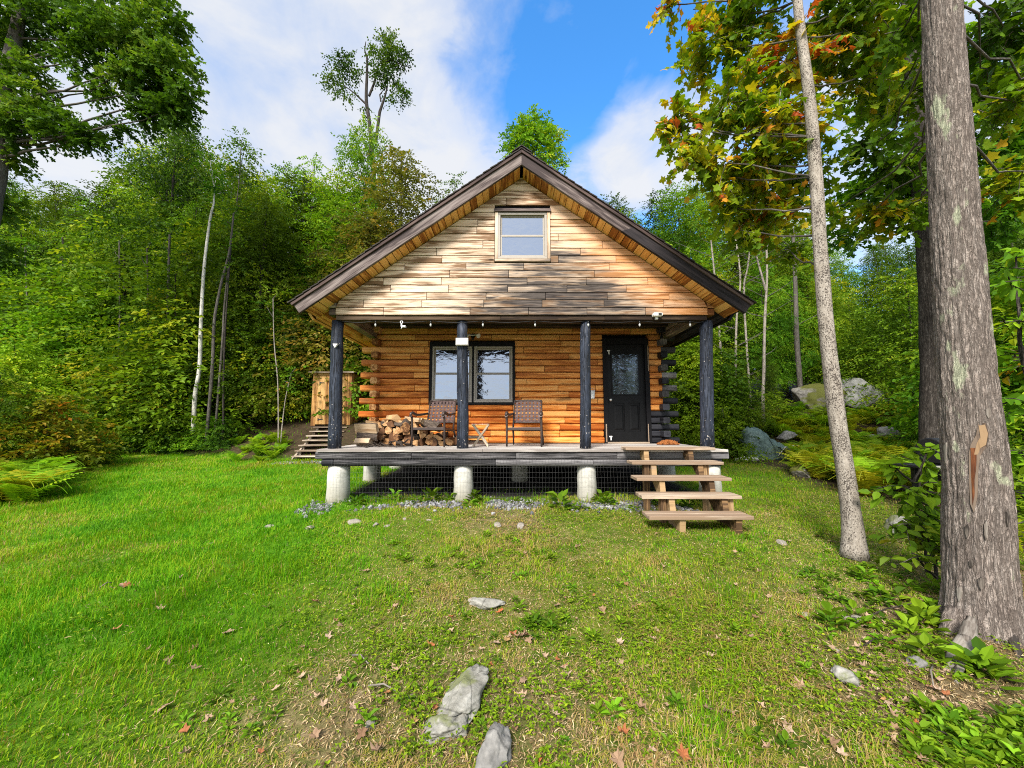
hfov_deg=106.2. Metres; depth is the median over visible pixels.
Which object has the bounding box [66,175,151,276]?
forest tree
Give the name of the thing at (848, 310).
forest tree
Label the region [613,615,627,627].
weed
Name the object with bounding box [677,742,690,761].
fallen leaf
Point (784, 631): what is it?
weed
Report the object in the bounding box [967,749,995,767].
weed
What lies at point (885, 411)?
fern
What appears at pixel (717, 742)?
weed
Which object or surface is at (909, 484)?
fern
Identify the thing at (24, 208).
forest tree
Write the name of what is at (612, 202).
forest tree
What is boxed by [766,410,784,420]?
fern
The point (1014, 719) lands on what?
weed
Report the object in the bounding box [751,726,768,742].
weed
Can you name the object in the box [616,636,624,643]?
fallen leaf
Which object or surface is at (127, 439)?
shrub
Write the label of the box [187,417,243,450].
shrub
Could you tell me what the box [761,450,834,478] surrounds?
fern
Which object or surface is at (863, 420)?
fern
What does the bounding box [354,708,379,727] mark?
weed
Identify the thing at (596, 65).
sky
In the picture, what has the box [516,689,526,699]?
fallen leaf
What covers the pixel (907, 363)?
forest tree
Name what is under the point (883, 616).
weed
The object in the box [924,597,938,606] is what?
weed
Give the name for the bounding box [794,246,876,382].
forest tree
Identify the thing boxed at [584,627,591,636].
weed
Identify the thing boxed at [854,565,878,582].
weed
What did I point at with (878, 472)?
fern
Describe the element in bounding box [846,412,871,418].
fern
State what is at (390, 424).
firewood log
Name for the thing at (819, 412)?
fern
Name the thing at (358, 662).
weed
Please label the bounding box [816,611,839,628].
weed
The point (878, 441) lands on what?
fern
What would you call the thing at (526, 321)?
string lights
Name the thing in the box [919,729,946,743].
weed
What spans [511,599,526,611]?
weed
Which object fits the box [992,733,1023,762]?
weed
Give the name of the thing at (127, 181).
forest tree
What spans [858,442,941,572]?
broadleaf bush
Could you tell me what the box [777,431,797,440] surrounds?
rock
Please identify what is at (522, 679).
fallen leaf
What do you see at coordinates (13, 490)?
fern
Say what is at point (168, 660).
fallen leaf
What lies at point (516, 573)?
weed
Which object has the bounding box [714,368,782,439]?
sapling
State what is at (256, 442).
fern
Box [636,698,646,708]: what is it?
fallen leaf
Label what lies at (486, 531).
weed
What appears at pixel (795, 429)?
fern
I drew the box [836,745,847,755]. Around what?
fallen leaf
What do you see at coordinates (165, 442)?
shrub
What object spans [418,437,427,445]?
firewood log
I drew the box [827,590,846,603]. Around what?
weed
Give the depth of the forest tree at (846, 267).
22.02 m
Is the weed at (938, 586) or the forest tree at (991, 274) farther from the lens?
the forest tree at (991, 274)
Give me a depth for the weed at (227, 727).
1.93 m
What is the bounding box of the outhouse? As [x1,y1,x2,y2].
[308,372,366,427]
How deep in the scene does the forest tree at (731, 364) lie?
13.95 m
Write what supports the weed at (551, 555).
on the ground at (556, 479)
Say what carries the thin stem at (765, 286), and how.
on the ground at (556, 479)
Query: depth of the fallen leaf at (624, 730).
1.88 m
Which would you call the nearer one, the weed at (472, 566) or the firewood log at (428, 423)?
the weed at (472, 566)
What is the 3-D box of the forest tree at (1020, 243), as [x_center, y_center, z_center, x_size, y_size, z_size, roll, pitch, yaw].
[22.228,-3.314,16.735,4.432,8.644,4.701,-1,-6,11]
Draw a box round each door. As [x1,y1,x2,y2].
[315,375,347,423]
[607,345,646,441]
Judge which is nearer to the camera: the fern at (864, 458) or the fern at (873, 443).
the fern at (864, 458)
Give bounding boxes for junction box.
[456,338,468,345]
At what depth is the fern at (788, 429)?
11.68 m
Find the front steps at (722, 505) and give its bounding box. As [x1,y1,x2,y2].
[621,446,753,533]
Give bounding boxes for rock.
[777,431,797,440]
[789,464,812,477]
[877,426,905,440]
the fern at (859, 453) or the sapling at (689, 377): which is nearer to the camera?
the fern at (859, 453)
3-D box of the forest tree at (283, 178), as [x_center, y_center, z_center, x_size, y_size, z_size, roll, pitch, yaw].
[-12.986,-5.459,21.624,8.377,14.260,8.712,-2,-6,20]
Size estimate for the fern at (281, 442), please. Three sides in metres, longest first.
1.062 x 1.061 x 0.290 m
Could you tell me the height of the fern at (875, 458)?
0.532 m
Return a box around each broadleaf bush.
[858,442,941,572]
[875,516,940,579]
[990,247,1023,552]
[998,349,1023,385]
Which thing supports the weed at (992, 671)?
on the ground at (556, 479)
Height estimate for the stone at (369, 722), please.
0.036 m
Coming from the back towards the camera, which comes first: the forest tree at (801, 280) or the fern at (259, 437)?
the forest tree at (801, 280)
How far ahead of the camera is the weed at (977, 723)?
1.92 m
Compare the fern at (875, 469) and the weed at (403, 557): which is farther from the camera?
the fern at (875, 469)
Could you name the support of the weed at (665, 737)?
on the ground at (556, 479)
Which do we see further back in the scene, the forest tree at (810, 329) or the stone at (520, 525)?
the forest tree at (810, 329)
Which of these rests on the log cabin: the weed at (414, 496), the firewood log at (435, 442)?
the firewood log at (435, 442)
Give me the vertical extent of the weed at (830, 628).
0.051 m
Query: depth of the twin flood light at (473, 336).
8.05 m
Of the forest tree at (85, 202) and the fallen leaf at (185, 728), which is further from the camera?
the forest tree at (85, 202)
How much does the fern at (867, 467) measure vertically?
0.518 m
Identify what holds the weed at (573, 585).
on the ground at (556, 479)
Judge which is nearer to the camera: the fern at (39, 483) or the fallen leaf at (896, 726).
the fallen leaf at (896, 726)
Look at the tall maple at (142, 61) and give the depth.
10.27 m
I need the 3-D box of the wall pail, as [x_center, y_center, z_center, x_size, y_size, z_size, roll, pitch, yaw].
[1.659,0.189,7.943,0.108,0.223,0.108,4,-7,-34]
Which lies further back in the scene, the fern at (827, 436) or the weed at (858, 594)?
the fern at (827, 436)
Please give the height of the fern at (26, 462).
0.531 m
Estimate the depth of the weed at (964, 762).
1.74 m
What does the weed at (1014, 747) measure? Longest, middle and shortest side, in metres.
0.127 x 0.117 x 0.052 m
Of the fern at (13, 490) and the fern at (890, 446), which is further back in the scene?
the fern at (890, 446)
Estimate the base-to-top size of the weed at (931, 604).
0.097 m
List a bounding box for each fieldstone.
[421,714,468,744]
[430,663,488,740]
[469,598,505,609]
[475,721,511,767]
[830,664,861,689]
[883,515,906,532]
[906,655,929,669]
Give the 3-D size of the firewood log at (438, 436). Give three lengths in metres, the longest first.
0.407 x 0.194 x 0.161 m
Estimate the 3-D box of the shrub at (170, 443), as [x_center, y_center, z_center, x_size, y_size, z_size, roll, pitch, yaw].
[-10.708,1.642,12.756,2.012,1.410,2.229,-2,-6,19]
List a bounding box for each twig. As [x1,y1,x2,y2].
[368,683,395,690]
[854,603,911,622]
[863,638,887,645]
[930,664,933,686]
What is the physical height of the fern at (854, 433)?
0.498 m
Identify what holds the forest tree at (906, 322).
on the ground at (556, 479)
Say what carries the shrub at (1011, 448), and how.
on the ground at (556, 479)
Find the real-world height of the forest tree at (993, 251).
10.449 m
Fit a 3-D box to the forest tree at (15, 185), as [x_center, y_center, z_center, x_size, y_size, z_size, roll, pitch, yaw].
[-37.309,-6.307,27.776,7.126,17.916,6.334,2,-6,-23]
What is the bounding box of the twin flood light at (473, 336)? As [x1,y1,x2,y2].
[467,334,479,339]
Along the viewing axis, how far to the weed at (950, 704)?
2.04 m
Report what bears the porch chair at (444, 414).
on the log cabin
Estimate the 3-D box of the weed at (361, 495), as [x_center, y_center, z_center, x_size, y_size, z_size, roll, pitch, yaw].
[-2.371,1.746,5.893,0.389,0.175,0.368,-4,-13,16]
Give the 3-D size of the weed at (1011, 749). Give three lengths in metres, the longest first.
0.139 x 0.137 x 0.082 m
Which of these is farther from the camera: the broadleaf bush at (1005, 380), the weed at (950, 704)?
the broadleaf bush at (1005, 380)
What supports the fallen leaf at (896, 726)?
on the ground at (556, 479)
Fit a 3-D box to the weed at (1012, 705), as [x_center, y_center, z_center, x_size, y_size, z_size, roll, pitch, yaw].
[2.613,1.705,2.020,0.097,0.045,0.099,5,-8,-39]
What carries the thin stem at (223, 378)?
on the ground at (556, 479)
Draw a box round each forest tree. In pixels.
[0,179,140,343]
[0,196,49,285]
[0,209,35,286]
[0,218,56,319]
[3,210,120,350]
[4,189,72,239]
[5,180,41,231]
[6,173,33,217]
[6,180,81,287]
[6,220,89,336]
[8,144,178,289]
[18,117,232,392]
[27,199,92,291]
[35,182,92,240]
[45,197,190,392]
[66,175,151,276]
[67,184,127,225]
[95,120,205,278]
[110,200,217,366]
[114,124,213,241]
[122,210,281,414]
[124,140,218,256]
[153,143,235,233]
[161,185,329,428]
[168,126,295,321]
[177,168,306,397]
[183,166,273,315]
[198,157,266,219]
[246,165,331,405]
[248,160,311,268]
[255,152,338,408]
[265,167,378,391]
[275,192,348,361]
[292,174,353,277]
[294,112,399,387]
[305,141,449,358]
[426,171,466,206]
[600,191,640,222]
[619,206,647,224]
[633,187,699,252]
[647,180,769,371]
[669,176,756,366]
[675,191,754,364]
[679,317,735,383]
[701,196,814,394]
[713,283,769,385]
[723,349,747,401]
[730,250,799,404]
[735,217,853,388]
[741,217,834,395]
[754,220,881,383]
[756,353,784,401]
[760,278,821,389]
[790,276,871,386]
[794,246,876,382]
[808,237,874,361]
[830,255,896,375]
[836,297,885,385]
[852,236,914,364]
[855,242,917,392]
[866,320,895,389]
[878,237,915,333]
[882,294,918,384]
[888,242,917,371]
[893,333,919,400]
[983,197,1021,278]
[983,221,1023,302]
[987,252,1012,316]
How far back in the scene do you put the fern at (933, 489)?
6.25 m
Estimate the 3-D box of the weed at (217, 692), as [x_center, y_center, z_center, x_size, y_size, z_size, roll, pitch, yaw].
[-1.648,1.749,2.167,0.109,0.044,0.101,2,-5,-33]
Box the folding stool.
[471,424,489,446]
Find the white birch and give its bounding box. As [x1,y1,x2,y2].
[190,138,235,432]
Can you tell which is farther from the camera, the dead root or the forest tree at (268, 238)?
the forest tree at (268, 238)
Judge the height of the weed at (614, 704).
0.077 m
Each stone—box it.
[347,518,361,524]
[365,720,375,731]
[494,522,500,527]
[517,522,523,528]
[776,539,786,545]
[850,615,861,620]
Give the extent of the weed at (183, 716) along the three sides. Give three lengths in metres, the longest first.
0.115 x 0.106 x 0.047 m
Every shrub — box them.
[0,388,131,473]
[27,409,134,466]
[86,423,139,449]
[103,396,211,453]
[141,412,220,450]
[142,424,203,454]
[169,413,234,450]
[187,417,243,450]
[271,339,380,419]
[681,403,775,463]
[748,390,809,420]
[891,419,1023,493]
[1012,458,1023,516]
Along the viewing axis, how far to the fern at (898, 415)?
12.15 m
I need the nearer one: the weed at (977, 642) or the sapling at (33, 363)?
the weed at (977, 642)
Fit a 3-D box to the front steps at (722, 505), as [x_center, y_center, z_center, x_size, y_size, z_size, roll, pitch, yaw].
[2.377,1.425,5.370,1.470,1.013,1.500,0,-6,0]
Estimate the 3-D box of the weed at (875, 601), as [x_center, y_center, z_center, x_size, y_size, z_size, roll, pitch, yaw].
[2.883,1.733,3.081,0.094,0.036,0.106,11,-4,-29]
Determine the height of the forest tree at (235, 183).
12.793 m
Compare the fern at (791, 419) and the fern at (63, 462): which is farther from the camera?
the fern at (791, 419)
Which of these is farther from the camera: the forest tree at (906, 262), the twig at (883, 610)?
the forest tree at (906, 262)
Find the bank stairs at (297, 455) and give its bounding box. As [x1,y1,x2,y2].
[291,427,347,460]
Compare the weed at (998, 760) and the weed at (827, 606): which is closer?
the weed at (998, 760)
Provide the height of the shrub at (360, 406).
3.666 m
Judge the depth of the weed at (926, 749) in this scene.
1.77 m
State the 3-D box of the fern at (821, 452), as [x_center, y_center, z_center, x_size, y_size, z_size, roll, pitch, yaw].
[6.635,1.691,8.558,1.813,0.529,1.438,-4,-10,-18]
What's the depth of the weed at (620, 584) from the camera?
3.38 m
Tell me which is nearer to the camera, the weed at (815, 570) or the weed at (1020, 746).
the weed at (1020, 746)
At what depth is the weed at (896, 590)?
3.09 m
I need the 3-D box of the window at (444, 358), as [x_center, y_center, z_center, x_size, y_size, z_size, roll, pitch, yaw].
[-1.255,-0.201,8.092,0.838,1.181,0.100,0,-6,0]
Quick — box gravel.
[272,460,698,517]
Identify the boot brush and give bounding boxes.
[657,440,679,444]
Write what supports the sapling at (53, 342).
on the ground at (556, 479)
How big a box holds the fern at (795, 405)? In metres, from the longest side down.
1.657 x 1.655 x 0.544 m
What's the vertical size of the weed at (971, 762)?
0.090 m
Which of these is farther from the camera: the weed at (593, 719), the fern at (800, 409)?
the fern at (800, 409)
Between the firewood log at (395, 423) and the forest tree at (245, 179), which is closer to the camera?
the firewood log at (395, 423)
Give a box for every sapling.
[0,209,228,418]
[0,260,143,420]
[0,266,43,375]
[0,271,99,432]
[0,341,92,453]
[0,367,59,463]
[26,272,252,442]
[46,197,308,429]
[79,310,275,447]
[97,352,212,450]
[192,285,329,421]
[222,202,401,416]
[279,314,370,409]
[657,356,699,428]
[662,325,768,427]
[664,341,770,445]
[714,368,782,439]
[808,261,1005,414]
[872,255,1023,472]
[879,305,1023,466]
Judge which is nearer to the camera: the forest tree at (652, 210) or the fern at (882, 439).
the fern at (882, 439)
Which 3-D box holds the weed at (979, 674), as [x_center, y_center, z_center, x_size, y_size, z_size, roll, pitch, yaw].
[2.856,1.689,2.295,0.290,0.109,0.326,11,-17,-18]
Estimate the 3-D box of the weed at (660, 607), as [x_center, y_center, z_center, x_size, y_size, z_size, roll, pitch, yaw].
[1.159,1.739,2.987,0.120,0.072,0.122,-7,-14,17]
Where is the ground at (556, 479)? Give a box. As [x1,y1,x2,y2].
[0,377,1023,767]
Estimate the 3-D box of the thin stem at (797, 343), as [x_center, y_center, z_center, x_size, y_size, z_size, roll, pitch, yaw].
[11.378,-3.139,15.267,2.461,8.226,1.445,1,-6,-12]
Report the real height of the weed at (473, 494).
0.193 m
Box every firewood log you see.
[354,423,378,433]
[354,438,372,445]
[357,432,378,439]
[379,427,385,434]
[380,434,388,439]
[381,421,400,425]
[383,438,391,444]
[385,414,400,421]
[385,426,392,433]
[386,421,395,427]
[389,432,393,440]
[392,433,405,440]
[393,428,399,435]
[400,418,409,431]
[403,428,416,434]
[404,416,423,424]
[407,434,419,439]
[413,440,419,445]
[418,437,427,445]
[419,432,429,437]
[421,419,442,431]
[425,432,433,438]
[425,439,432,444]
[430,437,442,445]
[433,433,445,440]
[445,437,454,445]
[453,436,483,438]
[469,440,483,442]
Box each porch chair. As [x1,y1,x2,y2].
[409,399,456,446]
[505,400,543,446]
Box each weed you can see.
[171,709,194,728]
[208,687,231,705]
[217,725,235,737]
[220,712,241,726]
[240,721,260,739]
[266,703,283,721]
[281,660,296,676]
[338,671,357,687]
[343,493,368,503]
[352,654,367,668]
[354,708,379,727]
[385,488,401,500]
[396,550,410,560]
[399,695,415,709]
[400,552,411,562]
[404,741,417,753]
[409,494,423,503]
[420,487,442,501]
[421,679,436,696]
[424,560,434,567]
[442,492,456,499]
[456,551,466,557]
[461,611,471,619]
[462,499,479,506]
[466,489,482,502]
[468,562,479,571]
[475,556,485,565]
[475,716,488,732]
[483,529,491,536]
[489,631,496,638]
[493,657,503,665]
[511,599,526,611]
[513,571,522,580]
[522,612,537,627]
[524,619,537,629]
[526,613,541,629]
[536,618,549,631]
[542,612,560,631]
[544,620,556,631]
[545,489,573,508]
[547,551,556,560]
[559,614,571,623]
[560,735,570,746]
[562,635,575,646]
[564,502,578,509]
[566,582,576,590]
[575,503,590,509]
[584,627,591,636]
[586,628,603,644]
[587,713,602,727]
[588,699,610,721]
[590,489,610,502]
[596,492,616,505]
[601,697,625,721]
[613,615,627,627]
[616,581,623,589]
[654,602,668,612]
[660,732,675,750]
[666,689,688,710]
[679,499,694,508]
[707,738,728,755]
[728,621,742,635]
[733,725,762,749]
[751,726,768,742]
[754,711,776,730]
[774,729,798,758]
[777,629,790,639]
[795,661,818,676]
[797,568,817,580]
[798,586,809,596]
[803,564,822,574]
[810,600,851,631]
[812,580,826,592]
[814,624,839,640]
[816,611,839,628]
[817,574,830,583]
[818,586,838,598]
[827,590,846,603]
[828,571,841,579]
[835,612,857,627]
[837,596,849,604]
[842,599,869,622]
[846,564,872,578]
[846,614,880,630]
[852,671,866,684]
[853,590,873,599]
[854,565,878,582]
[859,563,877,570]
[860,579,880,586]
[862,601,879,610]
[862,632,903,649]
[863,620,886,631]
[864,584,897,599]
[865,598,878,604]
[869,611,894,625]
[870,665,891,677]
[871,598,895,606]
[877,586,913,606]
[887,573,904,578]
[889,576,928,592]
[889,610,934,639]
[896,604,939,633]
[897,733,936,767]
[898,597,950,631]
[900,632,954,661]
[900,719,941,747]
[900,728,938,758]
[906,693,942,718]
[908,690,941,714]
[908,743,933,761]
[909,580,928,591]
[910,631,953,657]
[916,601,939,616]
[916,733,941,755]
[918,572,940,590]
[919,595,937,605]
[919,696,947,720]
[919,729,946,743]
[921,718,949,739]
[922,602,940,616]
[922,714,952,734]
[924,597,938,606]
[926,728,958,752]
[930,703,963,726]
[930,716,953,734]
[932,583,939,592]
[933,745,960,767]
[936,645,1023,690]
[936,744,984,767]
[939,707,963,723]
[944,700,965,715]
[945,636,1020,676]
[946,722,985,754]
[949,739,987,765]
[950,718,971,726]
[950,724,985,746]
[956,725,993,747]
[957,748,984,767]
[958,702,982,724]
[962,708,985,724]
[962,720,1001,748]
[962,755,985,767]
[964,723,997,740]
[965,656,1023,681]
[965,752,993,767]
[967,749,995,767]
[970,658,1009,676]
[970,720,995,741]
[974,741,1008,760]
[978,728,1015,750]
[980,714,1015,733]
[980,749,1014,767]
[983,700,1023,723]
[986,737,1023,765]
[987,708,1022,725]
[989,756,1006,767]
[992,716,1017,733]
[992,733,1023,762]
[993,739,1023,765]
[997,713,1023,733]
[999,700,1021,715]
[1003,712,1023,725]
[1005,731,1022,748]
[1005,745,1023,767]
[1007,704,1023,714]
[1011,716,1023,736]
[1011,733,1023,747]
[1011,756,1021,767]
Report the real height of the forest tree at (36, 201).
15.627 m
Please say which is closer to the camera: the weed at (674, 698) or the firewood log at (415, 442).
the weed at (674, 698)
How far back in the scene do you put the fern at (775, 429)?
11.94 m
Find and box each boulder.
[737,426,797,459]
[791,383,846,410]
[842,378,889,408]
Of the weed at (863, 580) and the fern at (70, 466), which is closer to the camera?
the weed at (863, 580)
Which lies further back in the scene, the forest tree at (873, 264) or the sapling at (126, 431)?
the forest tree at (873, 264)
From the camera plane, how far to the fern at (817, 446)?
9.55 m
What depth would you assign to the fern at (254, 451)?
11.31 m
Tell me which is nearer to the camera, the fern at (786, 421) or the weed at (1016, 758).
the weed at (1016, 758)
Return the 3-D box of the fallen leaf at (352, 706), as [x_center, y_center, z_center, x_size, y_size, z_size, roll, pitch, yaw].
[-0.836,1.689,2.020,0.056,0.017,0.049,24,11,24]
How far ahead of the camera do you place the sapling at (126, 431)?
12.60 m
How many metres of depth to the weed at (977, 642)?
2.34 m
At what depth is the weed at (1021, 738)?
1.80 m
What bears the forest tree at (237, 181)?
on the ground at (556, 479)
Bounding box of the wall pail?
[591,390,594,398]
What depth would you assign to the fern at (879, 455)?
7.98 m
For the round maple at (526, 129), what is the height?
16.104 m
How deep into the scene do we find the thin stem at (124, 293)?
16.05 m
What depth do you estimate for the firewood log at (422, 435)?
7.16 m
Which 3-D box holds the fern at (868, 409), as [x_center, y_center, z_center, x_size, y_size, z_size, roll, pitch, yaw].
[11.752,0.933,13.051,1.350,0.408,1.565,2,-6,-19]
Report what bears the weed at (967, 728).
on the ground at (556, 479)
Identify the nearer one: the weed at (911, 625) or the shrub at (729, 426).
the weed at (911, 625)
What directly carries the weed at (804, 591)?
on the ground at (556, 479)
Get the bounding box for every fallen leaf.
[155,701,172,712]
[161,655,173,664]
[177,746,189,752]
[178,723,190,732]
[202,713,212,721]
[308,727,320,738]
[319,698,327,706]
[349,699,357,708]
[356,726,367,739]
[370,740,384,750]
[411,716,418,725]
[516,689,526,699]
[519,676,527,683]
[525,636,532,642]
[599,605,605,613]
[610,748,623,767]
[615,658,623,668]
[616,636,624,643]
[617,723,629,733]
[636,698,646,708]
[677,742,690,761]
[761,739,770,746]
[783,724,793,732]
[790,675,805,689]
[825,733,839,748]
[826,642,838,652]
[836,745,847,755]
[886,708,898,717]
[887,732,895,740]
[890,721,899,728]
[899,696,909,702]
[914,751,928,761]
[941,690,949,695]
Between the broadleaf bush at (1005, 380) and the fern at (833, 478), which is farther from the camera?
the fern at (833, 478)
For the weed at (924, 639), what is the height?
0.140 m
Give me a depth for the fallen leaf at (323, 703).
2.05 m
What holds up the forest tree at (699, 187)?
on the ground at (556, 479)
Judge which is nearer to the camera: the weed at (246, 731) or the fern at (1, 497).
the weed at (246, 731)
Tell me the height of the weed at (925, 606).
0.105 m
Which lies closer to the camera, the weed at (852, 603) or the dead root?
the dead root
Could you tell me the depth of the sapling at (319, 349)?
14.65 m
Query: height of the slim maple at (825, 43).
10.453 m
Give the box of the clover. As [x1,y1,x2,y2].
[0,496,1023,767]
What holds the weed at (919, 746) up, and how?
on the ground at (556, 479)
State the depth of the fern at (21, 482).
6.61 m
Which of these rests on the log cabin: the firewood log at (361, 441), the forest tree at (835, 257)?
the firewood log at (361, 441)
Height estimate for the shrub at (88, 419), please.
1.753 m
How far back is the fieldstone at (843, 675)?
2.26 m
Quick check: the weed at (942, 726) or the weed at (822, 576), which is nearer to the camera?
the weed at (942, 726)
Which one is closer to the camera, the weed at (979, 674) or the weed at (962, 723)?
the weed at (962, 723)
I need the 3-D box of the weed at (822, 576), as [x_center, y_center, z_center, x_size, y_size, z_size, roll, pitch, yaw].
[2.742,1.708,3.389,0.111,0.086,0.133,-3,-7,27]
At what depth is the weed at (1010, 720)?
1.91 m
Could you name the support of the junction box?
attached to the log cabin
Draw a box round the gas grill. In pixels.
[893,438,941,492]
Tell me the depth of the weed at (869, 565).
3.69 m
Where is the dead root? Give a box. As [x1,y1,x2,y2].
[945,615,978,683]
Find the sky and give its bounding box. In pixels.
[1,0,1018,306]
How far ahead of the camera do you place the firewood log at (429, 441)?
7.09 m
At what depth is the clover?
2.28 m
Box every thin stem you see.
[6,237,44,330]
[44,222,82,279]
[102,234,145,378]
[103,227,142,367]
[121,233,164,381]
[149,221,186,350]
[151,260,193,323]
[197,253,250,442]
[204,199,254,450]
[208,221,247,445]
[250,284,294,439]
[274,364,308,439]
[673,222,748,382]
[706,217,770,385]
[722,213,774,397]
[735,229,793,430]
[758,219,815,387]
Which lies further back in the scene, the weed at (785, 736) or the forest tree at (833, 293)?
the forest tree at (833, 293)
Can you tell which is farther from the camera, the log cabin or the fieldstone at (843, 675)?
the log cabin
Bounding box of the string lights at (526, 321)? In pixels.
[343,320,702,326]
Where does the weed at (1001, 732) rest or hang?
on the ground at (556, 479)
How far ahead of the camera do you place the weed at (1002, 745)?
1.75 m
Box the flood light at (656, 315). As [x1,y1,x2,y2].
[652,313,662,319]
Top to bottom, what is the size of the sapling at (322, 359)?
9.347 m
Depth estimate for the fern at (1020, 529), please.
4.22 m
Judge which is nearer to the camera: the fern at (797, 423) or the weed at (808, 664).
the weed at (808, 664)
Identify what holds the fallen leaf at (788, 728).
on the ground at (556, 479)
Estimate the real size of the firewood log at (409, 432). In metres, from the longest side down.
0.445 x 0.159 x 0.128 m
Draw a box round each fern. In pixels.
[0,454,90,467]
[0,461,74,478]
[0,468,99,503]
[0,468,100,500]
[0,476,40,500]
[1,479,86,489]
[2,462,98,477]
[3,456,96,470]
[3,472,114,496]
[7,463,107,490]
[221,450,255,460]
[229,435,247,444]
[235,444,250,452]
[240,444,270,455]
[241,443,268,448]
[246,438,269,443]
[246,455,269,460]
[248,433,266,441]
[249,439,270,444]
[253,446,274,453]
[260,434,277,441]
[261,448,283,458]
[266,443,298,452]
[271,437,300,445]
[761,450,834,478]
[763,418,795,427]
[765,420,808,435]
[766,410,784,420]
[766,447,853,464]
[770,415,817,423]
[770,443,831,453]
[771,424,812,434]
[772,441,854,451]
[772,457,813,466]
[774,415,798,422]
[775,413,818,421]
[776,417,817,426]
[778,404,813,414]
[778,444,826,450]
[779,401,819,414]
[780,425,816,430]
[782,451,901,468]
[786,426,805,438]
[787,440,825,446]
[793,415,819,427]
[793,424,823,433]
[795,420,814,428]
[797,416,858,426]
[797,433,852,444]
[799,462,835,478]
[800,404,845,417]
[800,456,878,469]
[801,456,912,488]
[802,423,829,435]
[804,465,836,479]
[809,465,909,484]
[810,414,855,426]
[813,417,828,427]
[813,464,909,495]
[815,433,870,441]
[816,455,909,474]
[818,422,876,433]
[819,430,875,438]
[821,445,890,454]
[823,449,893,457]
[826,445,900,459]
[845,405,873,413]
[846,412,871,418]
[846,414,871,426]
[847,410,897,423]
[851,438,889,447]
[851,443,910,453]
[853,432,885,443]
[853,440,911,446]
[856,433,895,443]
[859,415,896,425]
[859,425,885,434]
[859,463,922,490]
[860,412,887,423]
[862,454,907,465]
[864,442,914,448]
[866,456,909,473]
[866,471,940,491]
[868,466,928,491]
[872,404,901,415]
[879,445,909,454]
[884,413,912,421]
[885,419,917,431]
[894,409,915,416]
[1015,494,1023,512]
[1018,518,1023,543]
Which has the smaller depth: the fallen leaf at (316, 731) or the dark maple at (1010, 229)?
the fallen leaf at (316, 731)
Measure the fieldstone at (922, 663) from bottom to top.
0.101 m
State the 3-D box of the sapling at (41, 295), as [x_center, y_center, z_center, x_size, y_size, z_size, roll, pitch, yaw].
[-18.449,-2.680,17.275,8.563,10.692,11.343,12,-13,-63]
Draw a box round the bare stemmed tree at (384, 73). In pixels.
[313,26,415,210]
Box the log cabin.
[287,145,756,503]
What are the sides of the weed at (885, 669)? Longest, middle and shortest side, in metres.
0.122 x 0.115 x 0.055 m
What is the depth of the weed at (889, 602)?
3.04 m
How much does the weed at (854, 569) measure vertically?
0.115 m
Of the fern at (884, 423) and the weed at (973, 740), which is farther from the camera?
the fern at (884, 423)
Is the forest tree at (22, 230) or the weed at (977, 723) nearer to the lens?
the weed at (977, 723)
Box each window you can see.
[431,346,471,401]
[474,346,512,401]
[498,212,546,258]
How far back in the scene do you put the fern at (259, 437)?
12.37 m
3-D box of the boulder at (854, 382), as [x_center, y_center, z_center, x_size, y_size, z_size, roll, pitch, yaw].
[13.058,0.416,14.363,1.880,1.251,1.707,3,-7,-29]
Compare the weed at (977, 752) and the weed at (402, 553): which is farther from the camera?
the weed at (402, 553)
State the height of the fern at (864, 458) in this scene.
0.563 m
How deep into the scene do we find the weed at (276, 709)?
2.02 m
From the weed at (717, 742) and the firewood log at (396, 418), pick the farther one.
the firewood log at (396, 418)
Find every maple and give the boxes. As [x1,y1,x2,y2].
[0,0,209,279]
[496,103,571,174]
[645,0,920,561]
[790,0,1023,657]
[807,0,1023,441]
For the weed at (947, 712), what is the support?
on the ground at (556, 479)
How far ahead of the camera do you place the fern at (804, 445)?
9.58 m
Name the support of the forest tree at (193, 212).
on the ground at (556, 479)
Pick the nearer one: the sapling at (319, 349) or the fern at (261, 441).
the fern at (261, 441)
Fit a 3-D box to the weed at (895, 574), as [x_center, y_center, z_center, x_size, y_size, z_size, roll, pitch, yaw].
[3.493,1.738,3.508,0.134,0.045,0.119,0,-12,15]
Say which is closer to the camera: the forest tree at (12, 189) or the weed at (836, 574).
the weed at (836, 574)
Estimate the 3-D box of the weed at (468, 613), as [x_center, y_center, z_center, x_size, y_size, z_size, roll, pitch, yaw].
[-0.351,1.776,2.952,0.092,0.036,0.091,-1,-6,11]
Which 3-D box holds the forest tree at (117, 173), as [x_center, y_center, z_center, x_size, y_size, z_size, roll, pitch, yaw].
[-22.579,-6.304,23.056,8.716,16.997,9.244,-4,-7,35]
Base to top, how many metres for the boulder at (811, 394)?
1.267 m
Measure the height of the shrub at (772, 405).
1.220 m
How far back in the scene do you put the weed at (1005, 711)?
1.98 m
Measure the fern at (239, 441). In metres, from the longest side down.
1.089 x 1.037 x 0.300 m
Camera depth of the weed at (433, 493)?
5.97 m
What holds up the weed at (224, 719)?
on the ground at (556, 479)
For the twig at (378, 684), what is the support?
on the ground at (556, 479)
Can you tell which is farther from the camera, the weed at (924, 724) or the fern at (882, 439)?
the fern at (882, 439)
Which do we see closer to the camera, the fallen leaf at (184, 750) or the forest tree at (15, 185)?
the fallen leaf at (184, 750)

